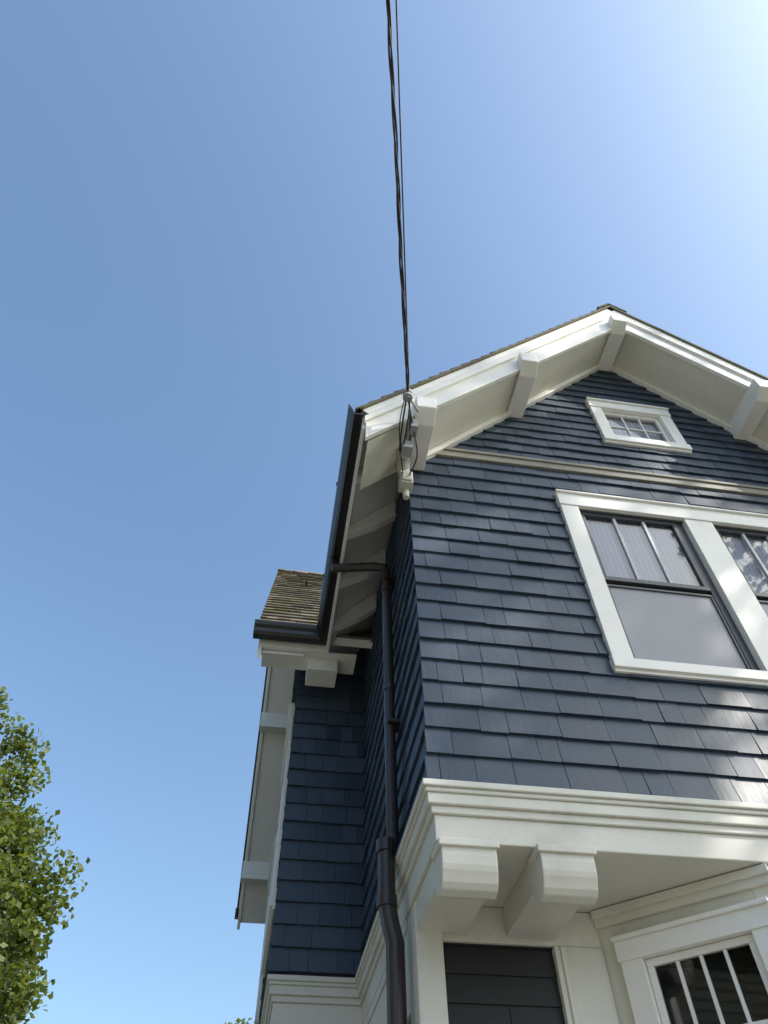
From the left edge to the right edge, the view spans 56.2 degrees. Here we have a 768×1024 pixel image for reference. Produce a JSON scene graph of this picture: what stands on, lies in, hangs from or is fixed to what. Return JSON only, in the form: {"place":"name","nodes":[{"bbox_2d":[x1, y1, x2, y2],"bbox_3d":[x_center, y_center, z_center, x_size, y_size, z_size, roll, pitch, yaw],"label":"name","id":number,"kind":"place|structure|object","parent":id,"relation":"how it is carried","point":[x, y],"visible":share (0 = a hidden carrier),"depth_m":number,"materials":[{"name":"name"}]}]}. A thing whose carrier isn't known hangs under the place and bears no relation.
{"place":"outdoors","nodes":[
{"label":"outdoors","id":0,"kind":"place"},
{"bbox_2d":[0,686,89,1023],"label":"maple tree","id":1,"kind":"object","parent":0,"point":[25,902],"visible":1,"depth_m":11.12,"materials":[{"name":"green plant"}]},
{"bbox_2d":[224,1018,253,1023],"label":"maple tree","id":2,"kind":"object","parent":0,"point":[238,1020],"visible":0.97,"depth_m":22.90,"materials":[{"name":"green plant"}]},
{"bbox_2d":[0,0,767,1023],"label":"sky","id":3,"kind":"structure","parent":0,"point":[200,284],"materials":[{"name":"blue"}]},
{"bbox_2d":[364,901,619,1023],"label":"ground floor trim","id":4,"kind":"structure","parent":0,"point":[585,989],"depth_m":3.17,"materials":[{"name":"white wood"}]},
{"bbox_2d":[260,778,767,1023],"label":"storey cornice","id":5,"kind":"structure","parent":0,"point":[644,845],"depth_m":3.16,"materials":[{"name":"paint"}]},
{"bbox_2d":[259,580,365,1023],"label":"bay shingles","id":6,"kind":"object","parent":5,"relation":"on","point":[334,934],"visible":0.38,"depth_m":5.16,"materials":[{"name":"blue wood"}]},
{"bbox_2d":[241,650,303,923],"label":"bay rake soffit","id":7,"kind":"structure","parent":6,"relation":"attached to","point":[266,815],"depth_m":9.44,"materials":[{"name":"white wood"}]},
{"bbox_2d":[237,639,287,929],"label":"bay bargeboards","id":8,"kind":"object","parent":7,"relation":"attached to","point":[254,872],"visible":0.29,"depth_m":9.31,"materials":[{"name":"white wood"}]},
{"bbox_2d":[236,612,267,914],"bbox_3d":[-1.482,1.966,8.961,0.034,3.620,5.250,7,-52,-6],"label":"bay roof edge","id":9,"kind":"object","parent":8,"relation":"attached to","point":[237,912],"visible":0.32,"depth_m":9.52,"materials":[{"name":"white wood"}]},
{"bbox_2d":[261,648,356,687],"bbox_3d":[-0.637,1.305,6.017,0.784,0.145,0.284,7,-52,-6],"label":"bay eave return","id":10,"kind":"object","parent":6,"relation":"attached to","point":[322,669],"visible":1,"depth_m":6.01,"materials":[{"name":"white wood"}]},
{"bbox_2d":[259,417,364,653],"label":"eave fascia","id":11,"kind":"structure","parent":6,"relation":"attached to","point":[294,646],"depth_m":5.62,"materials":[{"name":"white paint"}]},
{"bbox_2d":[234,404,362,918],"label":"gutters","id":12,"kind":"object","parent":11,"relation":"attached to","point":[317,634],"visible":0.84,"depth_m":5.48,"materials":[{"name":"black metal"}]},
{"bbox_2d":[332,468,396,632],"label":"rafter tails","id":13,"kind":"object","parent":11,"relation":"on","point":[380,518],"visible":0.63,"depth_m":5.56,"materials":[{"name":"white wood"}]},
{"bbox_2d":[272,445,504,977],"bbox_3d":[1.171,3.191,8.386,4.600,5.808,9.165,7,-52,-6],"label":"wall sheathing","id":14,"kind":"object","parent":5,"relation":"on","point":[306,974],"depth_m":4.71,"materials":[{"name":"blue paint"}]},
{"bbox_2d":[360,493,425,954],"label":"side wall shingles","id":15,"kind":"object","parent":14,"relation":"attached to","point":[409,713],"visible":0.75,"depth_m":4.60,"materials":[{"name":"blue wood"}]},
{"bbox_2d":[328,556,406,1023],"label":"downpipe","id":16,"kind":"object","parent":15,"relation":"attached to","point":[386,897],"visible":0.99,"depth_m":3.60,"materials":[{"name":"black metal"}]},
{"bbox_2d":[239,308,764,906],"bbox_3d":[1.159,2.349,9.333,5.367,3.574,9.920,7,-52,-6],"label":"roof sheathing","id":17,"kind":"object","parent":14,"relation":"on","point":[375,496],"visible":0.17,"depth_m":5.73,"materials":[{"name":"white paint"}]},
{"bbox_2d":[260,303,626,640],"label":"roof shingles","id":18,"kind":"object","parent":17,"relation":"attached to","point":[283,604],"visible":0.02,"depth_m":7.58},
{"bbox_2d":[360,305,767,411],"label":"roof edge","id":19,"kind":"object","parent":17,"relation":"attached to","point":[392,395],"visible":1,"depth_m":6.14,"materials":[{"name":"white wood"}]},
{"bbox_2d":[364,312,767,459],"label":"bargeboards","id":20,"kind":"object","parent":17,"relation":"attached to","point":[382,420],"visible":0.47,"depth_m":6.11,"materials":[{"name":"white paint"}]},
{"bbox_2d":[400,388,418,457],"bbox_3d":[0.163,-0.586,4.689,0.128,0.290,0.352,7,-52,-6],"label":"service insulator","id":21,"kind":"object","parent":20,"relation":"attached to","point":[407,447],"visible":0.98,"depth_m":4.67,"materials":[{"name":"white ceramic"}]},
{"bbox_2d":[360,333,767,489],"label":"rake soffit","id":22,"kind":"structure","parent":20,"relation":"attached to","point":[703,390],"depth_m":6.23,"materials":[{"name":"beige paint"}]},
{"bbox_2d":[396,449,412,499],"bbox_3d":[0.136,-0.278,4.812,0.114,0.425,0.200,7,-52,-6],"label":"service weatherhead","id":23,"kind":"object","parent":22,"relation":"attached to","point":[405,482],"visible":0.82,"depth_m":4.76,"materials":[{"name":"white metal"}]},
{"bbox_2d":[386,0,417,475],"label":"power line","id":24,"kind":"object","parent":23,"relation":"attached to","point":[402,271],"visible":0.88,"depth_m":4.15,"materials":[{"name":"rubber"}]},
{"bbox_2d":[410,315,767,470],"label":"lookout beams","id":25,"kind":"structure","parent":20,"relation":"attached to","point":[751,410],"depth_m":5.87,"materials":[{"name":"white paint"}]},
{"bbox_2d":[452,370,767,486],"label":"gable shingles","id":26,"kind":"object","parent":20,"relation":"attached to","point":[561,426],"visible":0.71,"depth_m":5.82,"materials":[{"name":"blue wood"}]},
{"bbox_2d":[254,397,767,1023],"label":"window casings","id":27,"kind":"object","parent":14,"relation":"attached to","point":[642,955],"depth_m":4.24,"materials":[{"name":"white wood"}]},
{"bbox_2d":[579,509,767,669],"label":"window sashes","id":28,"kind":"object","parent":27,"relation":"in","point":[706,588],"depth_m":4.57,"materials":[{"name":"black wood"}]},
{"bbox_2d":[609,587,767,668],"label":"window screens","id":29,"kind":"object","parent":28,"relation":"attached to","point":[667,627],"depth_m":4.22,"materials":[{"name":"grey metal"}]},
{"bbox_2d":[611,518,767,582],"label":"window muntins","id":30,"kind":"object","parent":28,"relation":"attached to","point":[660,560],"depth_m":4.81,"materials":[{"name":"white wood"}]},
{"bbox_2d":[586,417,767,592],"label":"curtains","id":31,"kind":"object","parent":27,"relation":"attached to","point":[614,560],"visible":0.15,"depth_m":4.86,"materials":[{"name":"white fabric"}]},
{"bbox_2d":[409,456,767,803],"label":"front wall shingles","id":32,"kind":"object","parent":14,"relation":"attached to","point":[529,651],"visible":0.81,"depth_m":3.79,"materials":[{"name":"blue wood"}]},
{"bbox_2d":[436,447,767,496],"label":"gable band","id":33,"kind":"object","parent":32,"relation":"attached to","point":[528,462],"visible":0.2,"depth_m":5.39,"materials":[{"name":"paint"}]},
{"bbox_2d":[416,837,597,938],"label":"overhang brackets","id":34,"kind":"object","parent":5,"relation":"attached to","point":[555,887],"visible":1,"depth_m":2.95,"materials":[{"name":"paint"}]},
{"bbox_2d":[656,967,754,1023],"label":"window panes","id":35,"kind":"structure","parent":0,"point":[679,1012],"depth_m":3.24,"materials":[{"name":"black glass"}]},
{"bbox_2d":[661,945,767,1020],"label":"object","id":36,"kind":"structure","parent":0,"point":[744,964],"depth_m":3.27,"materials":[{"name":"black glass"}]},
{"bbox_3d":[1.269,6.909,3.673,4.570,0.600,9.110,7,-52,-6],"label":"foundation","id":37,"kind":"object","parent":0,"visible":0},
{"bbox_2d":[443,942,564,1023],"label":"porch dark panel","id":38,"kind":"object","parent":37,"relation":"on","point":[495,984],"visible":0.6,"depth_m":3.11,"materials":[{"name":"paint"}]},
{"bbox_2d":[590,863,767,1023],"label":"ground bay walls","id":39,"kind":"structure","parent":37,"relation":"on","point":[717,892],"depth_m":3.19,"materials":[{"name":"beige paint"}]}
]}

